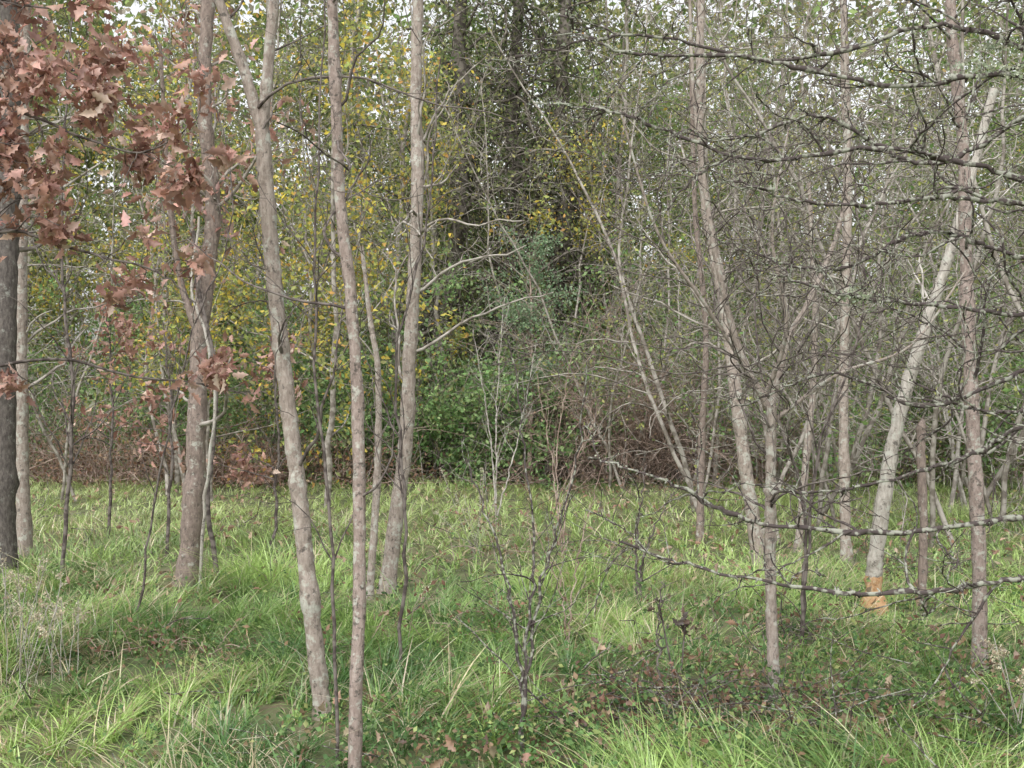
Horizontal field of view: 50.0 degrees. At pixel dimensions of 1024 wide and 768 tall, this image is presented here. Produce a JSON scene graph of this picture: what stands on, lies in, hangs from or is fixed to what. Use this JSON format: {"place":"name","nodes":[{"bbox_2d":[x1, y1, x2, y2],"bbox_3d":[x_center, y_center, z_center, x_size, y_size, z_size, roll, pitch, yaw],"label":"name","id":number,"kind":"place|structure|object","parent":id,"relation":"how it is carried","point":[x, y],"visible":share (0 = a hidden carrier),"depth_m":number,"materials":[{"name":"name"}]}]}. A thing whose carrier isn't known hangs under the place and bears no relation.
{"place":"outdoors","nodes":[
{"label":"outdoors","id":0,"kind":"place"},
{"bbox_2d":[209,33,438,469],"bbox_3d":[-3.728,-2.017,19.478,3.541,7.551,5.299,0,0,-24],"label":"fine twigged tree","id":1,"kind":"object","parent":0,"point":[308,305],"visible":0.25,"depth_m":19.04,"materials":[{"name":"grey plant"}]},
{"bbox_2d":[0,387,1023,767],"bbox_3d":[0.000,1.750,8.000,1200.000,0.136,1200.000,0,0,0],"label":"ground","id":2,"kind":"structure","parent":0,"point":[276,705],"depth_m":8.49,"materials":[{"name":"green plant"}]},
{"bbox_2d":[0,0,99,573],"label":"slender dark tree","id":3,"kind":"object","parent":2,"relation":"on","point":[10,249],"visible":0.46,"depth_m":9.93,"materials":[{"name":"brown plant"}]},
{"bbox_2d":[16,0,105,559],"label":"slender pale tree","id":4,"kind":"object","parent":2,"relation":"on","point":[24,525],"visible":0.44,"depth_m":10.84,"materials":[{"name":"beige plant"}]},
{"bbox_2d":[0,0,122,574],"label":"dark thin sapling","id":5,"kind":"object","parent":2,"relation":"on","point":[71,445],"visible":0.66,"depth_m":9.49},
{"bbox_2d":[47,295,148,537],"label":"young oak tree","id":6,"kind":"object","parent":2,"relation":"on","point":[121,325],"visible":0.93,"depth_m":12.46,"materials":[{"name":"brown plant"}]},
{"bbox_2d":[27,0,172,451],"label":"olive leaved tree","id":7,"kind":"object","parent":2,"relation":"on","point":[52,114],"visible":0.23,"depth_m":22.97,"materials":[{"name":"green plant"}]},
{"bbox_2d":[27,5,189,467],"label":"yellowing maple tree","id":8,"kind":"object","parent":2,"relation":"on","point":[57,292],"visible":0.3,"depth_m":21.00,"materials":[{"name":"yellow plant"}]},
{"bbox_2d":[27,85,190,501],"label":"fine twigged tree","id":9,"kind":"object","parent":2,"relation":"on","point":[64,470],"visible":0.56,"depth_m":15.99,"materials":[{"name":"grey plant"}]},
{"bbox_2d":[0,0,260,413],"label":"oak tree","id":10,"kind":"object","parent":2,"relation":"on","point":[99,95],"visible":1,"depth_m":5.22,"materials":[{"name":"brown plant"}]},
{"bbox_2d":[57,0,262,474],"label":"bare woodland tree","id":11,"kind":"object","parent":2,"relation":"on","point":[180,122],"visible":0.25,"depth_m":20.70,"materials":[{"name":"grey plant"}]},
{"bbox_2d":[28,400,304,488],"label":"brown bramble thicket","id":12,"kind":"object","parent":2,"relation":"on","point":[119,470],"visible":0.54,"depth_m":18.98,"materials":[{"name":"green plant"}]},
{"bbox_2d":[27,285,305,473],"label":"privet shrub","id":13,"kind":"object","parent":2,"relation":"on","point":[33,367],"visible":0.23,"depth_m":20.54,"materials":[{"name":"green plant"}]},
{"bbox_2d":[55,597,290,668],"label":"bramble","id":14,"kind":"object","parent":2,"relation":"on","point":[176,646],"visible":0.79,"depth_m":6.84,"materials":[{"name":"green plant"}]},
{"bbox_2d":[27,263,329,483],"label":"privet shrub","id":15,"kind":"object","parent":2,"relation":"on","point":[122,429],"visible":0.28,"depth_m":19.70,"materials":[{"name":"green plant"}]},
{"bbox_2d":[70,3,295,487],"bbox_3d":[-5.606,-2.226,18.680,3.008,8.124,4.192,0,0,28],"label":"yellowing maple tree","id":16,"kind":"object","parent":2,"relation":"on","point":[177,470],"visible":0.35,"depth_m":18.15,"materials":[{"name":"yellow plant"}]},
{"bbox_2d":[127,322,249,557],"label":"young oak tree","id":17,"kind":"object","parent":2,"relation":"on","point":[162,418],"visible":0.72,"depth_m":10.87,"materials":[{"name":"brown plant"}]},
{"bbox_2d":[99,0,286,427],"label":"olive leaved tree","id":18,"kind":"object","parent":2,"relation":"on","point":[173,106],"visible":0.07,"depth_m":27.11,"materials":[{"name":"green plant"}]},
{"bbox_2d":[96,37,303,457],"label":"green leaved tree","id":19,"kind":"object","parent":2,"relation":"on","point":[184,228],"visible":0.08,"depth_m":23.56,"materials":[{"name":"green plant"}]},
{"bbox_2d":[30,6,374,495],"bbox_3d":[-5.585,-2.374,18.104,5.969,8.272,3.686,0,0,34],"label":"fine twigged tree","id":20,"kind":"object","parent":2,"relation":"on","point":[167,407],"visible":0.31,"depth_m":17.85,"materials":[{"name":"grey plant"}]},
{"bbox_2d":[97,0,316,586],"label":"reddish bark tree","id":21,"kind":"object","parent":2,"relation":"on","point":[193,485],"visible":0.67,"depth_m":9.34,"materials":[{"name":"brown plant"}]},
{"bbox_2d":[130,0,284,633],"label":"dark thin sapling","id":22,"kind":"object","parent":2,"relation":"on","point":[154,502],"visible":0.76,"depth_m":7.55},
{"bbox_2d":[101,0,335,501],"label":"yellowing maple tree","id":23,"kind":"object","parent":2,"relation":"on","point":[228,284],"visible":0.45,"depth_m":16.46,"materials":[{"name":"yellow plant"}]},
{"bbox_2d":[178,332,308,550],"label":"young oak tree","id":24,"kind":"object","parent":2,"relation":"on","point":[242,474],"visible":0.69,"depth_m":11.61,"materials":[{"name":"brown plant"}]},
{"bbox_2d":[64,400,445,490],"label":"brown bramble thicket","id":25,"kind":"object","parent":2,"relation":"on","point":[282,475],"visible":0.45,"depth_m":18.68,"materials":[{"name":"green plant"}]},
{"bbox_2d":[139,0,373,447],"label":"olive leaved tree","id":26,"kind":"object","parent":2,"relation":"on","point":[295,34],"visible":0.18,"depth_m":25.81,"materials":[{"name":"green plant"}]},
{"bbox_2d":[86,246,435,478],"bbox_3d":[-4.736,-0.425,20.513,6.154,4.265,3.988,0,0,15],"label":"privet shrub","id":27,"kind":"object","parent":2,"relation":"on","point":[305,422],"visible":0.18,"depth_m":19.71,"materials":[{"name":"green plant"}]},
{"bbox_2d":[159,0,368,463],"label":"bare woodland tree","id":28,"kind":"object","parent":2,"relation":"on","point":[279,174],"visible":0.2,"depth_m":22.15,"materials":[{"name":"grey plant"}]},
{"bbox_2d":[81,0,519,720],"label":"slender tan tree","id":29,"kind":"object","parent":2,"relation":"on","point":[309,590],"visible":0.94,"depth_m":5.67,"materials":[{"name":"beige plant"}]},
{"bbox_2d":[186,0,423,767],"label":"slender pinkish tree","id":30,"kind":"object","parent":2,"relation":"on","point":[356,673],"visible":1,"depth_m":4.59,"materials":[{"name":"brown plant"}]},
{"bbox_2d":[224,0,404,767],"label":"dark thin sapling","id":31,"kind":"object","parent":2,"relation":"on","point":[316,286],"visible":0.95,"depth_m":4.89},
{"bbox_2d":[236,35,407,481],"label":"yellowing maple tree","id":32,"kind":"object","parent":2,"relation":"on","point":[325,336],"visible":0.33,"depth_m":19.13,"materials":[{"name":"yellow plant"}]},
{"bbox_2d":[180,0,465,510],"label":"yellowing maple tree","id":33,"kind":"object","parent":2,"relation":"on","point":[331,298],"visible":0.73,"depth_m":15.26,"materials":[{"name":"yellow plant"}]},
{"bbox_2d":[155,236,536,489],"bbox_3d":[-2.307,-0.396,22.090,7.709,4.475,6.316,0,0,25],"label":"privet shrub","id":34,"kind":"object","parent":2,"relation":"on","point":[447,287],"visible":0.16,"depth_m":19.92,"materials":[{"name":"green plant"}]},
{"bbox_2d":[238,341,468,486],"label":"privet shrub","id":35,"kind":"object","parent":2,"relation":"on","point":[340,411],"visible":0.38,"depth_m":19.04,"materials":[{"name":"green plant"}]},
{"bbox_2d":[320,203,392,599],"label":"slender pale tree","id":36,"kind":"object","parent":2,"relation":"on","point":[371,569],"visible":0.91,"depth_m":8.78,"materials":[{"name":"beige plant"}]},
{"bbox_2d":[276,0,523,442],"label":"olive leaved tree","id":37,"kind":"object","parent":2,"relation":"on","point":[358,92],"visible":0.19,"depth_m":27.50,"materials":[{"name":"green plant"}]},
{"bbox_2d":[267,287,552,483],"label":"privet shrub","id":38,"kind":"object","parent":2,"relation":"on","point":[427,406],"visible":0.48,"depth_m":19.13,"materials":[{"name":"green plant"}]},
{"bbox_2d":[292,0,528,470],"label":"bare woodland tree","id":39,"kind":"object","parent":2,"relation":"on","point":[401,149],"visible":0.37,"depth_m":21.35,"materials":[{"name":"grey plant"}]},
{"bbox_2d":[350,58,503,683],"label":"dark thin sapling","id":40,"kind":"object","parent":2,"relation":"on","point":[400,467],"visible":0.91,"depth_m":6.39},
{"bbox_2d":[290,170,568,480],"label":"fine twigged tree","id":41,"kind":"object","parent":2,"relation":"on","point":[427,342],"visible":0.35,"depth_m":19.56,"materials":[{"name":"grey plant"}]},
{"bbox_2d":[359,0,531,439],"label":"green leaved tree","id":42,"kind":"object","parent":2,"relation":"on","point":[477,27],"visible":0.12,"depth_m":24.58,"materials":[{"name":"green plant"}]},
{"bbox_2d":[324,0,576,472],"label":"vine wrapped tree","id":43,"kind":"object","parent":2,"relation":"on","point":[459,230],"visible":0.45,"depth_m":21.65,"materials":[{"name":"green plant"}]},
{"bbox_2d":[323,1,582,475],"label":"yellowing maple tree","id":44,"kind":"object","parent":2,"relation":"on","point":[425,108],"visible":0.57,"depth_m":19.66,"materials":[{"name":"yellow plant"}]},
{"bbox_2d":[369,0,553,593],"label":"slender tan tree","id":45,"kind":"object","parent":2,"relation":"on","point":[392,546],"visible":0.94,"depth_m":9.06,"materials":[{"name":"brown plant"}]},
{"bbox_2d":[283,289,650,490],"bbox_3d":[-0.462,0.168,19.976,6.204,3.653,4.497,0,0,23],"label":"privet shrub","id":46,"kind":"object","parent":2,"relation":"on","point":[452,454],"visible":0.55,"depth_m":19.15,"materials":[{"name":"green plant"}]},
{"bbox_2d":[373,0,640,464],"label":"vine wrapped tree","id":47,"kind":"object","parent":2,"relation":"on","point":[518,22],"visible":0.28,"depth_m":23.22,"materials":[{"name":"green plant"}]},
{"bbox_2d":[322,567,696,662],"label":"bramble","id":48,"kind":"object","parent":2,"relation":"on","point":[506,605],"visible":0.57,"depth_m":7.38,"materials":[{"name":"green plant"}]},
{"bbox_2d":[0,522,1023,767],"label":"vine ground cover","id":49,"kind":"object","parent":2,"relation":"on","point":[472,742],"visible":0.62,"depth_m":5.47,"materials":[{"name":"green plant"}]},
{"bbox_2d":[0,460,1023,767],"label":"fallen sticks","id":50,"kind":"object","parent":2,"relation":"on","point":[654,654],"visible":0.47,"depth_m":5.56,"materials":[{"name":"brown wood"}]},
{"bbox_2d":[2,468,1023,767],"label":"fallen leaves","id":51,"kind":"object","parent":2,"relation":"on","point":[450,742],"visible":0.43,"depth_m":5.95,"materials":[{"name":"brown plant"}]},
{"bbox_2d":[461,221,587,480],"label":"red cedar tree","id":52,"kind":"object","parent":2,"relation":"on","point":[530,311],"visible":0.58,"depth_m":19.16,"materials":[{"name":"green plant"}]},
{"bbox_2d":[29,0,1023,430],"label":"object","id":53,"kind":"object","parent":2,"relation":"on","point":[127,4],"visible":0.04,"depth_m":44.00,"materials":[{"name":"white"}]},
{"bbox_2d":[399,26,670,482],"bbox_3d":[1.070,-2.850,20.727,6.471,9.220,4.324,0,0,-35],"label":"fine twigged tree","id":54,"kind":"object","parent":2,"relation":"on","point":[528,235],"visible":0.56,"depth_m":20.32,"materials":[{"name":"grey plant"}]},
{"bbox_2d":[443,322,634,762],"bbox_3d":[0.111,0.750,5.022,0.878,2.062,0.611,0,0,0],"label":"multi stemmed shrub","id":55,"kind":"object","parent":2,"relation":"on","point":[527,665],"visible":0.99,"depth_m":5.00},
{"bbox_2d":[367,24,713,489],"bbox_3d":[0.759,-2.024,17.860,5.309,7.565,3.548,0,0,19],"label":"fine twigged tree","id":56,"kind":"object","parent":2,"relation":"on","point":[486,207],"visible":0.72,"depth_m":17.71,"materials":[{"name":"grey plant"}]},
{"bbox_2d":[369,272,761,495],"bbox_3d":[1.439,0.121,19.868,7.447,4.310,6.278,0,0,-27],"label":"brown bramble thicket","id":57,"kind":"object","parent":2,"relation":"on","point":[577,445],"visible":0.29,"depth_m":19.15,"materials":[{"name":"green plant"}]},
{"bbox_2d":[420,0,715,466],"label":"vine wrapped tree","id":58,"kind":"object","parent":2,"relation":"on","point":[560,82],"visible":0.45,"depth_m":22.33,"materials":[{"name":"green plant"}]},
{"bbox_2d":[416,266,727,477],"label":"privet shrub","id":59,"kind":"object","parent":2,"relation":"on","point":[513,355],"visible":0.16,"depth_m":19.34,"materials":[{"name":"green plant"}]},
{"bbox_2d":[417,212,746,466],"bbox_3d":[2.194,-0.764,21.450,7.310,4.948,5.881,0,0,-35],"label":"privet shrub","id":60,"kind":"object","parent":2,"relation":"on","point":[598,310],"visible":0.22,"depth_m":20.47,"materials":[{"name":"green plant"}]},
{"bbox_2d":[507,49,658,427],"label":"green leaved tree","id":61,"kind":"object","parent":2,"relation":"on","point":[594,283],"visible":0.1,"depth_m":25.03,"materials":[{"name":"green plant"}]},
{"bbox_2d":[472,0,695,429],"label":"olive leaved tree","id":62,"kind":"object","parent":2,"relation":"on","point":[635,30],"visible":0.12,"depth_m":27.79,"materials":[{"name":"green plant"}]},
{"bbox_2d":[367,257,831,499],"bbox_3d":[1.583,-0.136,19.311,8.841,4.656,7.440,0,0,0],"label":"brown bramble thicket","id":63,"kind":"object","parent":2,"relation":"on","point":[632,454],"visible":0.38,"depth_m":18.98,"materials":[{"name":"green plant"}]},
{"bbox_2d":[482,0,756,408],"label":"bare woodland tree","id":64,"kind":"object","parent":2,"relation":"on","point":[625,93],"visible":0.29,"depth_m":23.05,"materials":[{"name":"grey plant"}]},
{"bbox_2d":[530,80,709,419],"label":"yellowing maple tree","id":65,"kind":"object","parent":2,"relation":"on","point":[594,200],"visible":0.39,"depth_m":21.47,"materials":[{"name":"yellow plant"}]},
{"bbox_2d":[439,0,859,511],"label":"fine twigged tree","id":66,"kind":"object","parent":2,"relation":"on","point":[685,471],"visible":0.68,"depth_m":15.44,"materials":[{"name":"grey plant"}]},
{"bbox_2d":[575,88,736,455],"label":"green leaved tree","id":67,"kind":"object","parent":2,"relation":"on","point":[652,233],"visible":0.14,"depth_m":22.87,"materials":[{"name":"green plant"}]},
{"bbox_2d":[470,233,916,498],"bbox_3d":[3.203,-0.235,19.913,8.220,4.964,7.642,0,0,0],"label":"brown bramble thicket","id":68,"kind":"object","parent":2,"relation":"on","point":[649,469],"visible":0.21,"depth_m":19.20,"materials":[{"name":"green plant"}]},
{"bbox_2d":[604,0,782,436],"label":"olive leaved tree","id":69,"kind":"object","parent":2,"relation":"on","point":[707,81],"visible":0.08,"depth_m":27.53,"materials":[{"name":"green plant"}]},
{"bbox_2d":[616,65,778,464],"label":"green leaved tree","id":70,"kind":"object","parent":2,"relation":"on","point":[661,145],"visible":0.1,"depth_m":24.41,"materials":[{"name":"green plant"}]},
{"bbox_2d":[587,0,818,565],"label":"slender tan tree","id":71,"kind":"object","parent":2,"relation":"on","point":[744,462],"visible":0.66,"depth_m":10.53,"materials":[{"name":"beige plant"}]},
{"bbox_2d":[626,14,779,545],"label":"slender tan tree","id":72,"kind":"object","parent":2,"relation":"on","point":[703,424],"visible":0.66,"depth_m":11.98,"materials":[{"name":"brown plant"}]},
{"bbox_2d":[572,0,841,482],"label":"fine twigged tree","id":73,"kind":"object","parent":2,"relation":"on","point":[674,293],"visible":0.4,"depth_m":18.61,"materials":[{"name":"grey plant"}]},
{"bbox_2d":[477,618,942,754],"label":"bramble","id":74,"kind":"object","parent":2,"relation":"on","point":[703,681],"visible":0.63,"depth_m":5.49,"materials":[{"name":"green plant"}]},
{"bbox_2d":[618,0,829,429],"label":"bare woodland tree","id":75,"kind":"object","parent":2,"relation":"on","point":[721,8],"visible":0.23,"depth_m":22.13,"materials":[{"name":"grey plant"}]},
{"bbox_2d":[641,5,858,486],"bbox_3d":[3.923,-2.354,18.847,3.668,8.232,5.939,0,0,38],"label":"fine twigged tree","id":76,"kind":"object","parent":2,"relation":"on","point":[743,324],"visible":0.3,"depth_m":18.38,"materials":[{"name":"grey plant"}]},
{"bbox_2d":[481,0,1023,701],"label":"branching sapling","id":77,"kind":"object","parent":2,"relation":"on","point":[733,340],"visible":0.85,"depth_m":5.87,"materials":[{"name":"beige plant"}]},
{"bbox_2d":[485,0,1023,708],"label":"lichen covered tree","id":78,"kind":"object","parent":2,"relation":"on","point":[941,158],"visible":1,"depth_m":4.28,"materials":[{"name":"grey plant"}]},
{"bbox_2d":[709,58,852,442],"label":"green leaved tree","id":79,"kind":"object","parent":2,"relation":"on","point":[756,116],"visible":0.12,"depth_m":25.52,"materials":[{"name":"green plant"}]},
{"bbox_2d":[662,49,906,503],"bbox_3d":[4.168,-1.617,15.758,3.010,6.754,4.873,0,0,42],"label":"fine twigged tree","id":80,"kind":"object","parent":2,"relation":"on","point":[821,401],"visible":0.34,"depth_m":15.58,"materials":[{"name":"grey plant"}]},
{"bbox_2d":[628,566,964,657],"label":"bramble","id":81,"kind":"object","parent":2,"relation":"on","point":[643,587],"visible":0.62,"depth_m":7.27,"materials":[{"name":"green plant"}]},
{"bbox_2d":[578,0,1023,547],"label":"fine twigged tree","id":82,"kind":"object","parent":2,"relation":"on","point":[935,504],"visible":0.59,"depth_m":11.44,"materials":[{"name":"grey plant"}]},
{"bbox_2d":[672,156,945,498],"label":"fine twigged tree","id":83,"kind":"object","parent":2,"relation":"on","point":[780,466],"visible":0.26,"depth_m":16.74,"materials":[{"name":"grey plant"}]},
{"bbox_2d":[597,0,1022,543],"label":"fine twigged tree","id":84,"kind":"object","parent":2,"relation":"on","point":[801,440],"visible":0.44,"depth_m":12.63,"materials":[{"name":"grey plant"}]},
{"bbox_2d":[715,116,907,645],"bbox_3d":[1.931,-0.005,7.169,1.648,3.572,0.940,0,0,-30],"label":"dark thin sapling","id":85,"kind":"object","parent":2,"relation":"on","point":[807,535],"visible":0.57,"depth_m":7.19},
{"bbox_2d":[601,38,1023,551],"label":"fine twigged tree","id":86,"kind":"object","parent":2,"relation":"on","point":[856,452],"visible":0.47,"depth_m":13.08,"materials":[{"name":"grey plant"}]},
{"bbox_2d":[668,303,964,490],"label":"privet shrub","id":87,"kind":"object","parent":2,"relation":"on","point":[830,458],"visible":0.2,"depth_m":17.40,"materials":[{"name":"green plant"}]},
{"bbox_2d":[728,0,910,562],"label":"slender tan tree","id":88,"kind":"object","parent":2,"relation":"on","point":[844,464],"visible":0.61,"depth_m":10.68,"materials":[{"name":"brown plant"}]},
{"bbox_2d":[756,172,882,552],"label":"slender pale tree","id":89,"kind":"object","parent":2,"relation":"on","point":[796,544],"visible":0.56,"depth_m":11.48,"materials":[{"name":"beige plant"}]},
{"bbox_2d":[734,12,1023,533],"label":"fine twigged tree","id":90,"kind":"object","parent":2,"relation":"on","point":[1003,471],"visible":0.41,"depth_m":13.41,"materials":[{"name":"grey bark"},{"name":"bare twig"}]},
{"bbox_2d":[738,0,1023,498],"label":"fine twigged tree","id":91,"kind":"object","parent":2,"relation":"on","point":[963,474],"visible":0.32,"depth_m":15.89,"materials":[{"name":"grey plant"}]},
{"bbox_2d":[785,0,1023,426],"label":"fine twigged tree","id":92,"kind":"object","parent":2,"relation":"on","point":[1008,288],"visible":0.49,"depth_m":10.50,"materials":[{"name":"grey plant"}]},
{"bbox_2d":[790,272,1023,492],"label":"privet shrub","id":93,"kind":"object","parent":2,"relation":"on","point":[997,403],"visible":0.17,"depth_m":17.31,"materials":[{"name":"green plant"}]},
{"bbox_2d":[795,97,1023,512],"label":"fine twigged tree","id":94,"kind":"object","parent":2,"relation":"on","point":[956,481],"visible":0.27,"depth_m":14.99,"materials":[{"name":"grey plant"}]},
{"bbox_2d":[804,0,1023,474],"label":"bare woodland tree","id":95,"kind":"object","parent":2,"relation":"on","point":[932,54],"visible":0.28,"depth_m":21.20,"materials":[{"name":"grey plant"}]},
{"bbox_2d":[830,27,1004,462],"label":"green leaved tree","id":96,"kind":"object","parent":2,"relation":"on","point":[897,101],"visible":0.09,"depth_m":23.05,"materials":[{"name":"green plant"}]},
{"bbox_2d":[915,418,928,610],"bbox_3d":[3.099,1.031,8.303,0.093,1.544,0.086,0,0,0],"label":"dead tree snag","id":97,"kind":"object","parent":2,"relation":"on","point":[922,496],"visible":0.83,"depth_m":8.28,"materials":[{"name":"grey wood"}]},
{"bbox_2d":[836,0,1023,674],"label":"slender tan tree","id":98,"kind":"object","parent":2,"relation":"on","point":[976,508],"visible":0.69,"depth_m":6.56,"materials":[{"name":"brown plant"}]},
{"bbox_2d":[859,71,1023,615],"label":"beaver gnawed tree","id":99,"kind":"object","parent":2,"relation":"on","point":[875,556],"visible":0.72,"depth_m":8.16,"materials":[{"name":"grey plant"}]},
{"bbox_2d":[881,157,1022,486],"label":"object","id":100,"kind":"object","parent":2,"relation":"on","point":[983,463],"visible":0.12,"depth_m":18.20,"materials":[{"name":"grey plant"}]},
{"bbox_2d":[928,0,1023,422],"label":"green leaved tree","id":101,"kind":"object","parent":2,"relation":"on","point":[991,124],"visible":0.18,"depth_m":21.73,"materials":[{"name":"green plant"}]},
{"bbox_2d":[30,0,1023,386],"label":"sky","id":102,"kind":"structure","parent":0,"point":[135,7],"materials":[{"name":"white"}]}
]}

